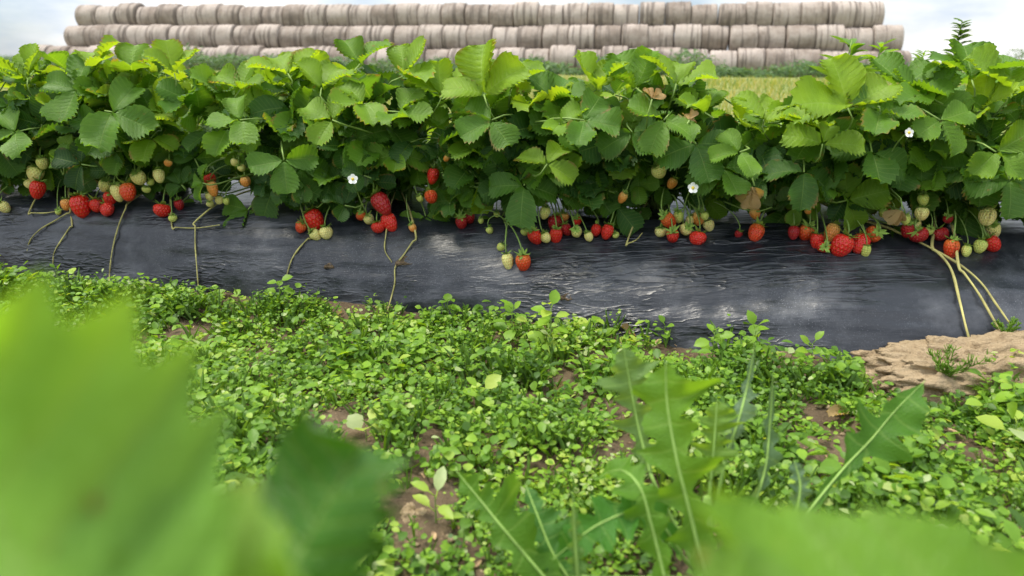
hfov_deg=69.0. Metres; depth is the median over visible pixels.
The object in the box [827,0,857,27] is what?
straw bale
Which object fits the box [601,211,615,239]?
strawberry
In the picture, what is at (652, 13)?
straw bale
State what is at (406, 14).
straw bale
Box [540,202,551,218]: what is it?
strawberry
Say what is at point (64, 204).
strawberry
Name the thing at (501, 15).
straw bale
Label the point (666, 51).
straw bale
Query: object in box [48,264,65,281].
weed
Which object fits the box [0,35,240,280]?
strawberry plant
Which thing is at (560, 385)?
dry leaf
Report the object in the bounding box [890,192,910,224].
strawberry
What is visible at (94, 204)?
strawberry
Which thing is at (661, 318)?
weed
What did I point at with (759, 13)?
straw bale
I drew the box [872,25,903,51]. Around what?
straw bale
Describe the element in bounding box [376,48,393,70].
straw bale
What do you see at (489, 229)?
strawberry
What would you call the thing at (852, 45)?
horseweed
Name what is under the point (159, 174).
strawberry
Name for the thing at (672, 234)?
strawberry
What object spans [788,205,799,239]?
strawberry
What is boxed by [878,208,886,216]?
strawberry
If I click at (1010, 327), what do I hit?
feathery weed
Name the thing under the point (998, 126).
strawberry plant
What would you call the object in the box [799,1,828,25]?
straw bale
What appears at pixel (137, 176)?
strawberry
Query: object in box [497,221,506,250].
strawberry
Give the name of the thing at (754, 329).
weed
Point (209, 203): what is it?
strawberry
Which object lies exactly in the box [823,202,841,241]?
strawberry
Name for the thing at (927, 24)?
sky
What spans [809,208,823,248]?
strawberry
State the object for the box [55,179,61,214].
strawberry
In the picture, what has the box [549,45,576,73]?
straw bale
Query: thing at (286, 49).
straw bale
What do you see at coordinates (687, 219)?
strawberry
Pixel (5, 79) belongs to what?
strawberry plant
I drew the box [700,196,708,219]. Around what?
strawberry
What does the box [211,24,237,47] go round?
straw bale
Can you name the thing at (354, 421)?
weed
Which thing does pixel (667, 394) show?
wild lettuce
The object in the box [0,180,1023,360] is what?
mulch film
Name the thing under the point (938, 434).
weed
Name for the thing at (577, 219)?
strawberry
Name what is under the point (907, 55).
straw bale
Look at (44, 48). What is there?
straw bale
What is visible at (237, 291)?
weed
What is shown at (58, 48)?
straw bale
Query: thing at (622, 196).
strawberry
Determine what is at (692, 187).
strawberry flower
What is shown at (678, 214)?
strawberry
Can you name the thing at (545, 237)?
strawberry
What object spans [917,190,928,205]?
strawberry
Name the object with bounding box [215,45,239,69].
straw bale
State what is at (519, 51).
straw bale
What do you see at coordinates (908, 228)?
strawberry
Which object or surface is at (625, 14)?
straw bale
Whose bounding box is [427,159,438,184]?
strawberry
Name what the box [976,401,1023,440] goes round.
weed
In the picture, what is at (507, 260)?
strawberry
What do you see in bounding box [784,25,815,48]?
straw bale
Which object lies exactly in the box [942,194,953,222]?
strawberry
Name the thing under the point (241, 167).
strawberry
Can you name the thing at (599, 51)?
straw bale
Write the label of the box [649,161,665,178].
strawberry
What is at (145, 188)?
strawberry
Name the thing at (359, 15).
straw bale
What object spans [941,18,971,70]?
horseweed
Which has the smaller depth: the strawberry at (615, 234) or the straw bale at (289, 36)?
the strawberry at (615, 234)
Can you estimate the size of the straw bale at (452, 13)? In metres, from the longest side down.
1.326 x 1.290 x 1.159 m
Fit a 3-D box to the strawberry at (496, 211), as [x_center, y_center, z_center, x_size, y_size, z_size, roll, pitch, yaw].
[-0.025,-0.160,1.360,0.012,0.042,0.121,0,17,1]
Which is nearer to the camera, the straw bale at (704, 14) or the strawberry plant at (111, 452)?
the strawberry plant at (111, 452)
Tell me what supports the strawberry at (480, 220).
hanging from the strawberry plant at (547, 173)
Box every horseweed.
[808,35,878,75]
[858,38,903,74]
[912,50,933,61]
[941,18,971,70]
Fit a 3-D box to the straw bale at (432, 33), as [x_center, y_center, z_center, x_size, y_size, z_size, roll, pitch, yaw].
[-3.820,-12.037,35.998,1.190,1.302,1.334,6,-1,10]
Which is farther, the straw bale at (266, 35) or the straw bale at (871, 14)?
the straw bale at (266, 35)
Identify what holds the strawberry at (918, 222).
hanging from the strawberry plant at (972, 175)
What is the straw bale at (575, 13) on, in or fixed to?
on the straw bale at (581, 37)
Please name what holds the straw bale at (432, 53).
on the field
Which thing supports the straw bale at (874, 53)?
on the field
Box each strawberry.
[0,186,10,212]
[22,174,31,188]
[26,146,44,180]
[29,168,51,198]
[35,146,48,169]
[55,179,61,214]
[60,186,69,210]
[68,176,105,217]
[88,180,112,212]
[98,175,111,191]
[100,198,113,216]
[103,178,127,203]
[108,176,122,201]
[117,173,136,201]
[126,165,145,184]
[141,174,152,192]
[147,168,154,185]
[153,161,164,182]
[153,183,170,216]
[164,151,172,166]
[168,198,176,221]
[174,184,183,209]
[202,175,236,200]
[203,158,224,182]
[206,165,228,196]
[206,179,239,206]
[215,175,253,204]
[222,182,239,204]
[230,149,240,165]
[237,149,245,171]
[238,161,250,186]
[295,205,306,232]
[300,205,320,239]
[302,203,323,229]
[319,206,332,238]
[356,193,366,220]
[363,201,373,224]
[364,183,390,214]
[370,194,386,232]
[379,190,396,231]
[405,194,416,231]
[414,185,422,201]
[422,177,436,203]
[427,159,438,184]
[429,131,450,161]
[454,208,466,228]
[464,208,474,223]
[478,210,505,223]
[484,215,505,233]
[493,202,499,216]
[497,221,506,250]
[501,222,513,268]
[505,222,530,270]
[520,228,527,235]
[526,226,540,244]
[537,206,550,242]
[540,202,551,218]
[548,203,561,229]
[549,201,561,242]
[556,199,570,235]
[557,194,568,221]
[567,205,581,237]
[570,207,581,224]
[575,209,592,241]
[589,207,602,236]
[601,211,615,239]
[612,216,618,237]
[618,179,630,203]
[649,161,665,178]
[655,223,666,236]
[658,186,675,227]
[664,204,679,242]
[667,168,680,188]
[671,194,683,222]
[676,197,694,234]
[677,194,693,222]
[689,203,707,244]
[692,196,703,225]
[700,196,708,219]
[700,206,713,231]
[714,201,743,236]
[748,210,766,241]
[749,209,760,219]
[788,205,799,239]
[799,213,816,239]
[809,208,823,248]
[816,210,830,252]
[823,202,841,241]
[823,203,860,256]
[834,201,875,253]
[857,220,870,256]
[866,211,889,241]
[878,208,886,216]
[889,205,914,237]
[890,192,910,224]
[906,219,928,242]
[910,210,921,226]
[914,191,930,220]
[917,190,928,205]
[926,211,936,234]
[933,211,948,240]
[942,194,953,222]
[943,210,961,257]
[956,213,972,256]
[967,209,987,252]
[973,206,1000,251]
[978,205,997,225]
[985,220,1000,236]
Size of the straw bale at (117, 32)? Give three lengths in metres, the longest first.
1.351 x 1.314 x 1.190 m
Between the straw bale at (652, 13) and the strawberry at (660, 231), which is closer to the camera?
the strawberry at (660, 231)
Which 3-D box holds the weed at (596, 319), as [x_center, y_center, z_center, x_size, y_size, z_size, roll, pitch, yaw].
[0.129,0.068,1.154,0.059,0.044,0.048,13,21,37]
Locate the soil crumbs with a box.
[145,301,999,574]
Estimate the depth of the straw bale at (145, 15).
38.57 m
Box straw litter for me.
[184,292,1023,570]
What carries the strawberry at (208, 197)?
hanging from the strawberry plant at (275, 163)
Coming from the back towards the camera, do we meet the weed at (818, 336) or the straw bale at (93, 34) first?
the straw bale at (93, 34)
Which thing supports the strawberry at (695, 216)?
hanging from the strawberry plant at (676, 125)
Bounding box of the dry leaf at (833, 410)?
[827,404,848,416]
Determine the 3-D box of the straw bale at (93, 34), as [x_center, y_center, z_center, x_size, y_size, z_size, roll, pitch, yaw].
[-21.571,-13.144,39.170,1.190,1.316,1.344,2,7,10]
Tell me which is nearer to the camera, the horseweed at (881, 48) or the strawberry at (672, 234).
the strawberry at (672, 234)
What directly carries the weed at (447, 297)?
on the soil
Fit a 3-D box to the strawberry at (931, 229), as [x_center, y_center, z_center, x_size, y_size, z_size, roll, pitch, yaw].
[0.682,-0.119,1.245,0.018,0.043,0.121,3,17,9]
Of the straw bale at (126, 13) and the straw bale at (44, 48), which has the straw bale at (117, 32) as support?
the straw bale at (126, 13)
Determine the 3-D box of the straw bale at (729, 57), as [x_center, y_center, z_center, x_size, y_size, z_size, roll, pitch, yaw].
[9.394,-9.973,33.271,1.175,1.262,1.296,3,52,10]
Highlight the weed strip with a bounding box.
[2,42,965,77]
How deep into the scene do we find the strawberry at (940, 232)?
1.21 m
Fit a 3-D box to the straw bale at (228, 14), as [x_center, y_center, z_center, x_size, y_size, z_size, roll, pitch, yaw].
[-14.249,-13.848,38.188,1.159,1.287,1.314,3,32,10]
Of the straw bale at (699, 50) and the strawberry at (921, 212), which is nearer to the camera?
the strawberry at (921, 212)
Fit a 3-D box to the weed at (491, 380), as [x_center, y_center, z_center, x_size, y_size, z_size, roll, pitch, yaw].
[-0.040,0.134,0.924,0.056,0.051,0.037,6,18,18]
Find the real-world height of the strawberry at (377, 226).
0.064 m
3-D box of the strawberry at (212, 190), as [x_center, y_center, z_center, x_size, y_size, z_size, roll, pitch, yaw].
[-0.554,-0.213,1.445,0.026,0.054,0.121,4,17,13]
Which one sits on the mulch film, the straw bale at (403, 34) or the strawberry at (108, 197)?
the strawberry at (108, 197)
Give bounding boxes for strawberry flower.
[347,174,366,212]
[682,182,697,223]
[891,128,913,151]
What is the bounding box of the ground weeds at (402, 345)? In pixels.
[0,261,1023,575]
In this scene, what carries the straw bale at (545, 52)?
on the field
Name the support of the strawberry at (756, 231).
hanging from the strawberry plant at (857, 171)
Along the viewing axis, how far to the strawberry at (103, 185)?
1.46 m
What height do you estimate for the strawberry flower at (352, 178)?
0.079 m
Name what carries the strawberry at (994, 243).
hanging from the strawberry plant at (972, 175)
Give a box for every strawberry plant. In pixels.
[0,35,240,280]
[0,43,151,263]
[0,57,78,188]
[0,81,10,87]
[0,269,410,575]
[154,48,433,284]
[175,35,531,309]
[388,38,646,229]
[484,45,836,245]
[638,51,1009,322]
[773,38,1023,336]
[906,61,1023,153]
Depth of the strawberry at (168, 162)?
1.41 m
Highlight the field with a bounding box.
[2,70,1006,134]
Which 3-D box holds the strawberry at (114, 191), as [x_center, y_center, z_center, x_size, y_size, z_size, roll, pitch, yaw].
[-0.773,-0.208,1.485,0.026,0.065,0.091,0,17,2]
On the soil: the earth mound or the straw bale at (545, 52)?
the earth mound
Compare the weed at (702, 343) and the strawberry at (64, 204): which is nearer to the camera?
the weed at (702, 343)
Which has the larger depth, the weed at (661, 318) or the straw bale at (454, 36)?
the straw bale at (454, 36)
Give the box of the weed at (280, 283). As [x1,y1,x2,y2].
[265,275,294,302]
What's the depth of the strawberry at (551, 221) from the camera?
1.28 m
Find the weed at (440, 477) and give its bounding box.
[410,466,463,522]
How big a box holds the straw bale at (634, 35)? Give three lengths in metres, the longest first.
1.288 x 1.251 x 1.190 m
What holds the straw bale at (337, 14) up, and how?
on the straw bale at (331, 34)
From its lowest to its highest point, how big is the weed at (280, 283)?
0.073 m
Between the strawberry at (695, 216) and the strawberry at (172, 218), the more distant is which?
the strawberry at (172, 218)
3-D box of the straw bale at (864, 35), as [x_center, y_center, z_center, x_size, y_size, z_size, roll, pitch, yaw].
[15.117,-10.758,32.757,1.190,1.332,1.369,3,41,10]
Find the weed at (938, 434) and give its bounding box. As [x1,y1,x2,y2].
[922,407,942,439]
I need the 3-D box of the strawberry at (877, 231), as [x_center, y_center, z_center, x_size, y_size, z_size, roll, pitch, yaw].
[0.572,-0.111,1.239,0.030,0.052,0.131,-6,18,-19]
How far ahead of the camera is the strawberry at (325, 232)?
1.34 m
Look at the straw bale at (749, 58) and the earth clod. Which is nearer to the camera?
the earth clod
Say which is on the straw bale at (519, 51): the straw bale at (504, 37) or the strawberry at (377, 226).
the straw bale at (504, 37)
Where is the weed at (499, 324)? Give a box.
[490,300,526,341]
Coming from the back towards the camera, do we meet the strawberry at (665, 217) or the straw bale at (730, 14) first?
the straw bale at (730, 14)
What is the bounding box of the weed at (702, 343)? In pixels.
[694,324,733,359]
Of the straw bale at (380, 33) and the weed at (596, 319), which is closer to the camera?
the weed at (596, 319)
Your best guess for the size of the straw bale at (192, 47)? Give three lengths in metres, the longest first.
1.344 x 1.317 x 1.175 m
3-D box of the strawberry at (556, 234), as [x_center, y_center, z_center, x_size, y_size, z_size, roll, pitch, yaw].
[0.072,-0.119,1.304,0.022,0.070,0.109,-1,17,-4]
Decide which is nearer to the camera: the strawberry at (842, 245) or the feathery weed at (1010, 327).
the feathery weed at (1010, 327)
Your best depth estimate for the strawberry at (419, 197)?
1.33 m
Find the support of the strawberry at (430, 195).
hanging from the strawberry plant at (362, 154)
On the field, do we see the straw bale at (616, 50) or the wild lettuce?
the straw bale at (616, 50)
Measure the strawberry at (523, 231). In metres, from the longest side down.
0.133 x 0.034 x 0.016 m
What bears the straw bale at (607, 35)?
on the straw bale at (616, 50)
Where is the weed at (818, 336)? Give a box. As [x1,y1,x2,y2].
[795,331,829,362]
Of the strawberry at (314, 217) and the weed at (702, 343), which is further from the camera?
the strawberry at (314, 217)
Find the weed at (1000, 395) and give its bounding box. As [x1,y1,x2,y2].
[965,391,1014,425]
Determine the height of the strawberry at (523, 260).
0.072 m
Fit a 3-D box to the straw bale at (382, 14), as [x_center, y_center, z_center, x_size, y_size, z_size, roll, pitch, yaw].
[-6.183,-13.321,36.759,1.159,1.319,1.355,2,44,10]
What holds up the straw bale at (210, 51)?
on the field
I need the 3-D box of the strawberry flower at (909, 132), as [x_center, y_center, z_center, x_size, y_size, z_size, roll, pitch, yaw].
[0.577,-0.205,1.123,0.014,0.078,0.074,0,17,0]
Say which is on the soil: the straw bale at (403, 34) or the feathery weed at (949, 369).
the feathery weed at (949, 369)
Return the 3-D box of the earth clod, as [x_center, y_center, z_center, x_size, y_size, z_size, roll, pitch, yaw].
[-0.096,0.218,0.723,0.034,0.021,0.033,0,17,0]
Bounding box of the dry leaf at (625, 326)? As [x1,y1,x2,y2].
[621,323,635,335]
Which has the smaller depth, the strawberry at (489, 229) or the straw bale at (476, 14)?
the strawberry at (489, 229)
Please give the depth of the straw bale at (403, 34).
35.70 m
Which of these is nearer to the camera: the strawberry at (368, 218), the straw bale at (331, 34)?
the strawberry at (368, 218)
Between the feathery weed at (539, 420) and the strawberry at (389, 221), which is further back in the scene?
the strawberry at (389, 221)
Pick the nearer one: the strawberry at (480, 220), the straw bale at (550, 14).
the strawberry at (480, 220)
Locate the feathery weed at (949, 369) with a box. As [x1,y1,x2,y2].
[926,344,985,379]
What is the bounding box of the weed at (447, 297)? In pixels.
[440,293,460,321]
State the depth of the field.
13.73 m
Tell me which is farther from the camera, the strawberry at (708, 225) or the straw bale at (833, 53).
the straw bale at (833, 53)
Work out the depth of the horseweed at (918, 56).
2.01 m
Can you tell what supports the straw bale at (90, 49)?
on the field
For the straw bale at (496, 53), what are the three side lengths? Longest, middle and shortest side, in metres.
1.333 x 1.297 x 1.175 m
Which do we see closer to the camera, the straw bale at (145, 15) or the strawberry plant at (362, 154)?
the strawberry plant at (362, 154)
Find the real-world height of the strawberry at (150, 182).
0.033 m
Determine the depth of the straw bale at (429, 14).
35.81 m
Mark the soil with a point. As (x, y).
(401, 498)
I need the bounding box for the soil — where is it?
[21,284,1023,575]
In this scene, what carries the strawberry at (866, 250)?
hanging from the strawberry plant at (857, 171)
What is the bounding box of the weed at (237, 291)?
[227,289,247,310]
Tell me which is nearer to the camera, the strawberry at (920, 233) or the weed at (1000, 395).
the weed at (1000, 395)
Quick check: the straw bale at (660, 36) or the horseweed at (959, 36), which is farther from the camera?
the straw bale at (660, 36)
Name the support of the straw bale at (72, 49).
on the field
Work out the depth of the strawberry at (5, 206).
1.52 m
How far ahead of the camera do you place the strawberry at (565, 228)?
1.27 m
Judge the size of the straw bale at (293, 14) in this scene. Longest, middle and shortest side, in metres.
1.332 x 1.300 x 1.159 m
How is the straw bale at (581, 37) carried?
on the straw bale at (599, 51)
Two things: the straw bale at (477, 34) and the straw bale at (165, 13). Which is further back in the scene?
the straw bale at (165, 13)
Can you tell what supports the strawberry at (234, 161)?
hanging from the strawberry plant at (275, 163)
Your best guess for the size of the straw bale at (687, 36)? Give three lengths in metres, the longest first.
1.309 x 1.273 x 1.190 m
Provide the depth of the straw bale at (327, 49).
36.05 m
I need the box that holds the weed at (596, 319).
[573,316,616,338]
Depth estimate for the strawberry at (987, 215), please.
1.18 m
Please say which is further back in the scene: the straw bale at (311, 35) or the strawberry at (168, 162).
the straw bale at (311, 35)
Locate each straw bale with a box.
[38,45,52,59]
[46,46,72,64]
[63,25,86,46]
[68,47,88,53]
[74,5,101,25]
[83,25,106,46]
[87,45,97,52]
[95,6,118,24]
[104,24,130,45]
[109,46,116,58]
[116,3,144,24]
[126,25,148,45]
[136,6,156,25]
[146,24,173,45]
[155,3,182,25]
[168,25,191,45]
[176,5,198,25]
[183,46,198,67]
[188,25,214,47]
[194,47,218,69]
[197,3,223,24]
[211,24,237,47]
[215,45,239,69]
[218,5,244,25]
[233,25,257,45]
[237,45,265,68]
[239,6,263,24]
[255,24,281,47]
[260,48,284,56]
[261,6,284,25]
[279,26,302,47]
[283,4,305,25]
[283,47,307,51]
[300,25,326,46]
[304,4,327,25]
[308,46,331,54]
[323,26,348,46]
[326,4,351,25]
[329,46,347,62]
[346,26,372,42]
[349,4,373,25]
[352,51,376,67]
[370,25,396,47]
[371,4,396,25]
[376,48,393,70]
[394,25,419,45]
[395,3,420,25]
[416,46,427,63]
[418,3,442,25]
[418,24,443,48]
[424,49,449,61]
[441,2,467,25]
[442,25,468,49]
[448,48,461,63]
[465,4,490,25]
[467,24,493,45]
[489,4,513,27]
[492,27,517,49]
[492,49,499,58]
[499,47,524,58]
[514,1,539,27]
[517,26,543,49]
[524,48,549,62]
[538,4,563,27]
[543,24,569,48]
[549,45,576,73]
[563,2,588,25]
[568,24,595,49]
[575,49,601,69]
[588,2,613,26]
[595,25,621,49]
[601,46,627,57]
[613,4,638,26]
[621,24,647,49]
[639,2,665,25]
[647,25,673,48]
[655,47,680,74]
[665,1,691,31]
[674,24,701,50]
[681,49,707,71]
[691,4,717,25]
[700,25,728,53]
[709,50,736,70]
[717,3,745,31]
[728,24,757,50]
[737,48,765,75]
[745,1,772,25]
[757,25,785,49]
[765,48,794,76]
[771,2,800,28]
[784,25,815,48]
[792,49,821,76]
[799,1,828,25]
[814,24,844,50]
[820,50,849,77]
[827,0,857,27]
[842,27,873,52]
[850,51,879,68]
[854,1,884,27]
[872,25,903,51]
[881,50,911,65]
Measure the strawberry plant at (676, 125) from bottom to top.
0.320 m
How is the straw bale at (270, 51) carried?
on the field
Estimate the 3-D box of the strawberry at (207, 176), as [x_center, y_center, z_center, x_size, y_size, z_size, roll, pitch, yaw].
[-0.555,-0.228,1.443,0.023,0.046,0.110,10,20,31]
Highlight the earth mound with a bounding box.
[850,329,1023,406]
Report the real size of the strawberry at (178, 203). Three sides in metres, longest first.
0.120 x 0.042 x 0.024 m
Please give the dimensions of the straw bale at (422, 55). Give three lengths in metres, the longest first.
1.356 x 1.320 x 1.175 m
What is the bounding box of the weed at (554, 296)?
[527,290,569,352]
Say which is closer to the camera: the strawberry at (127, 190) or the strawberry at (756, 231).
the strawberry at (756, 231)
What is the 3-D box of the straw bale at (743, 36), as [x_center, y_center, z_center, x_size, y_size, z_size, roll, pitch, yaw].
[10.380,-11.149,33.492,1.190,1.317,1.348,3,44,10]
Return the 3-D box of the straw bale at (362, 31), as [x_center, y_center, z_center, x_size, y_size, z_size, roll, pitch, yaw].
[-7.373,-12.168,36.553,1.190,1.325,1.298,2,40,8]
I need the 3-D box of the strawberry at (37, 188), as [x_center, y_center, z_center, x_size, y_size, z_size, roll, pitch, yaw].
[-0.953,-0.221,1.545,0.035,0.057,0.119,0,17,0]
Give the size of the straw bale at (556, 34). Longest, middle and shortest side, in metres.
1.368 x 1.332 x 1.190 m
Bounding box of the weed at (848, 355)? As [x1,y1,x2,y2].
[842,353,867,389]
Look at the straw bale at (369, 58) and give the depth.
35.60 m
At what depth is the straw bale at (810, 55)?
32.26 m
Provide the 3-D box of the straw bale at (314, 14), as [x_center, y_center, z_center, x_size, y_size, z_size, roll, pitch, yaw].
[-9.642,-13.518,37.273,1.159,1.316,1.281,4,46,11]
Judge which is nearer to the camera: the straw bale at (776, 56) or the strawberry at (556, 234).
the strawberry at (556, 234)
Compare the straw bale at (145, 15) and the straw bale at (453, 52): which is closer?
the straw bale at (453, 52)
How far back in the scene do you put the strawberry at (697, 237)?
1.22 m
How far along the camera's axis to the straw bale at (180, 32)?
37.85 m
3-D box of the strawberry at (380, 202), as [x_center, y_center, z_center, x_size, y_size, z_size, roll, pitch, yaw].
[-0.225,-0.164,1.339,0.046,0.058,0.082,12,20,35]
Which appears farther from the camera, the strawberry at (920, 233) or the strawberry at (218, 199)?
the strawberry at (218, 199)
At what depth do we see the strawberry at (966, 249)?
1.17 m
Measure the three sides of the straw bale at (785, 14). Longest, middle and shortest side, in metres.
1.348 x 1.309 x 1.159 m
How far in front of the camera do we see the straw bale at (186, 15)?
38.11 m
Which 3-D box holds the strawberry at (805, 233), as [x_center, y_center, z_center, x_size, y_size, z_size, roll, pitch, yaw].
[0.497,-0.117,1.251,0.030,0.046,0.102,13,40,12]
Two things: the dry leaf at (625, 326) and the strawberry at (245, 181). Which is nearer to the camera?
the dry leaf at (625, 326)
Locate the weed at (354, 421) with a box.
[346,408,383,441]
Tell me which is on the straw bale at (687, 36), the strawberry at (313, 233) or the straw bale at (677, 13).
the straw bale at (677, 13)
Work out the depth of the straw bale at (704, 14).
33.56 m
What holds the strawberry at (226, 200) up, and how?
hanging from the strawberry plant at (275, 163)
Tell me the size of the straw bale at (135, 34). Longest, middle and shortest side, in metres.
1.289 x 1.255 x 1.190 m
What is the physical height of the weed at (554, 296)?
0.095 m
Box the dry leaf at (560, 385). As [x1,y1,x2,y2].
[553,381,563,389]
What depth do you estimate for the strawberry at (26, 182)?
1.52 m
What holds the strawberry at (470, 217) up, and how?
hanging from the strawberry plant at (547, 173)
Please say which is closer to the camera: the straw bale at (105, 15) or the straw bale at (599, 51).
the straw bale at (599, 51)
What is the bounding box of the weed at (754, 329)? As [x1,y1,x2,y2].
[729,310,771,360]
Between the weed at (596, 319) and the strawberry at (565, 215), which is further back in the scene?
the strawberry at (565, 215)
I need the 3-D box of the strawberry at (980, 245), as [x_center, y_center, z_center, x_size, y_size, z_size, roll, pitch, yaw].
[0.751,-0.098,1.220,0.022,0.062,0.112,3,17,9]
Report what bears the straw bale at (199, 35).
on the straw bale at (192, 47)
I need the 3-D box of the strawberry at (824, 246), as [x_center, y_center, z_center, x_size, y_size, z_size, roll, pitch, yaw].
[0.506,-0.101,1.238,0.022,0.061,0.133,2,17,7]
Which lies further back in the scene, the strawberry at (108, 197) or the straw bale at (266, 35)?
the straw bale at (266, 35)
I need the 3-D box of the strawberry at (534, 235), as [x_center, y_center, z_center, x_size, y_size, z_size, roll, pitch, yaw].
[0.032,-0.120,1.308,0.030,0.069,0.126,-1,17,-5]
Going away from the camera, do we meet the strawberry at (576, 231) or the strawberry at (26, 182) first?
the strawberry at (576, 231)
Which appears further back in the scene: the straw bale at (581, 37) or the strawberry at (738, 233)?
the straw bale at (581, 37)
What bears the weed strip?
on the field
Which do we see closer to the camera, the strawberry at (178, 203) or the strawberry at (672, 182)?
the strawberry at (672, 182)
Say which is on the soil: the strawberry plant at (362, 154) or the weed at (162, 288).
the weed at (162, 288)
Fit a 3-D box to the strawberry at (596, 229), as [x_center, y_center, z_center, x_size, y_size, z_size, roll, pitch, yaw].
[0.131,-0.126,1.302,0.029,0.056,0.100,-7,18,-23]
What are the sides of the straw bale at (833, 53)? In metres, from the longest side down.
1.350 x 1.314 x 1.175 m
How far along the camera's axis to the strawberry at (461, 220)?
1.31 m
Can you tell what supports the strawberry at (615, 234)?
hanging from the strawberry plant at (676, 125)
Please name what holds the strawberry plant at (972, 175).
on the mulch film
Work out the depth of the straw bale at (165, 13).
38.24 m
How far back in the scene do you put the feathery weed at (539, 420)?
0.83 m
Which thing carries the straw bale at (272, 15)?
on the straw bale at (266, 35)
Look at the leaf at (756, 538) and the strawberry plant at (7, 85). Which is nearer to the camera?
the leaf at (756, 538)
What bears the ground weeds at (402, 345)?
on the soil
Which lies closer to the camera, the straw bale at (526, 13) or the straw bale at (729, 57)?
the straw bale at (729, 57)
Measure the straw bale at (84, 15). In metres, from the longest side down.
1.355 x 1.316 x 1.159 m
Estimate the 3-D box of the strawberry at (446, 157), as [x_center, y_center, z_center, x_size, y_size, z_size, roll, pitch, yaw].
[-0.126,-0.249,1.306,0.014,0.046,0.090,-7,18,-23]
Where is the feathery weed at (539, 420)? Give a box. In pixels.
[536,415,575,439]
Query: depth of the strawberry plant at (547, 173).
1.22 m
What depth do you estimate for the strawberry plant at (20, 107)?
1.48 m
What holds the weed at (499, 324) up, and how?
on the soil
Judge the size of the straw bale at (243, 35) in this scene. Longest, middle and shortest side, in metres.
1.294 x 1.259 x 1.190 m
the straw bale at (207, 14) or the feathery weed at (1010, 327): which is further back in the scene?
the straw bale at (207, 14)
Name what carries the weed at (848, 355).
on the soil
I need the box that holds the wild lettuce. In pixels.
[456,343,930,575]
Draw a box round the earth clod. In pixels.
[400,502,427,522]
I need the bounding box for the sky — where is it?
[0,0,1023,61]
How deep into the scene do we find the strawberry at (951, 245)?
1.17 m
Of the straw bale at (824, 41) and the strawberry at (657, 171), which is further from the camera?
the straw bale at (824, 41)
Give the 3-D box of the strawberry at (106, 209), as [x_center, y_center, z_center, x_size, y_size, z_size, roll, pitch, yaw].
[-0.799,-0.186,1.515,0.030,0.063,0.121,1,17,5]
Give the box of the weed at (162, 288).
[155,284,170,293]
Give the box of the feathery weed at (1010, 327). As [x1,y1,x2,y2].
[991,316,1021,331]
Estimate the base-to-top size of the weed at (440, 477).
0.050 m
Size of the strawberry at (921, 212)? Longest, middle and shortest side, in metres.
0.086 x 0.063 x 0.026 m
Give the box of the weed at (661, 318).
[653,315,673,338]
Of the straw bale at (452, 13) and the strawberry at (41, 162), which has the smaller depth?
the strawberry at (41, 162)
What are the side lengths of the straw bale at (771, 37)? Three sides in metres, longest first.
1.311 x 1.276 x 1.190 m
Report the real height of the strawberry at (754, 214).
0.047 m
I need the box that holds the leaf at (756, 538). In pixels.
[694,484,1023,575]
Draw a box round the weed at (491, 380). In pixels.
[462,374,500,406]
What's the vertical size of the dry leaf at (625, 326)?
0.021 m
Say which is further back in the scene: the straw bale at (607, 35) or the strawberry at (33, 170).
the straw bale at (607, 35)
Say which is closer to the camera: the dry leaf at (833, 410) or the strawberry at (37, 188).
the dry leaf at (833, 410)
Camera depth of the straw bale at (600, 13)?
34.39 m
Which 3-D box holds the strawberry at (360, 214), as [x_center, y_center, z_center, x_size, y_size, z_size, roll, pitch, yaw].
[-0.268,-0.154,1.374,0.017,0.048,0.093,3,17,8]
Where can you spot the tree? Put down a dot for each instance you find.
(1019, 56)
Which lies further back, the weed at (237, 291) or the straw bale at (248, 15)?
the straw bale at (248, 15)
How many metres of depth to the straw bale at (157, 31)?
37.97 m
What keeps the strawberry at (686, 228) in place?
hanging from the strawberry plant at (676, 125)
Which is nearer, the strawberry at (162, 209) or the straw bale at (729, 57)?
the strawberry at (162, 209)
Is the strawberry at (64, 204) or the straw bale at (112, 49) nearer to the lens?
the strawberry at (64, 204)
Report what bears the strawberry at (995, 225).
hanging from the strawberry plant at (972, 175)
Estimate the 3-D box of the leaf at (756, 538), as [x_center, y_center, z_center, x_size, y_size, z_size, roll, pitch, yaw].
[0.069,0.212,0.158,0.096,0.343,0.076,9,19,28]
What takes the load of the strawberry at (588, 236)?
hanging from the strawberry plant at (547, 173)
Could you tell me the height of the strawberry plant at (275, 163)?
0.433 m
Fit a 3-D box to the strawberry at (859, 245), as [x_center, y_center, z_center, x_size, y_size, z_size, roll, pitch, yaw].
[0.562,-0.104,1.240,0.037,0.068,0.133,0,17,-1]
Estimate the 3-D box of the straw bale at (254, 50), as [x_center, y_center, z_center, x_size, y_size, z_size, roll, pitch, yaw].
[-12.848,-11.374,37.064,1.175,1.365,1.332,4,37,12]
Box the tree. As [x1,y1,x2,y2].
[1003,48,1023,59]
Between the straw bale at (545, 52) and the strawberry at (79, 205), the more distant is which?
the straw bale at (545, 52)
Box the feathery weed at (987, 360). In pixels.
[957,355,995,368]
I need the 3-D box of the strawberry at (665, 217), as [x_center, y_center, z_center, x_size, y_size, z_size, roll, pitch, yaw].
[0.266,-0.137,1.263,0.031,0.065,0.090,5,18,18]
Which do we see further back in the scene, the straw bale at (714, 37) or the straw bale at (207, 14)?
the straw bale at (207, 14)
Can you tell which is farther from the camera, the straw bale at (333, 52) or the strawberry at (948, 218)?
the straw bale at (333, 52)
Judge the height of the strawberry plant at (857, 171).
0.383 m
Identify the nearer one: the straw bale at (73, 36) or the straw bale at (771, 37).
the straw bale at (771, 37)

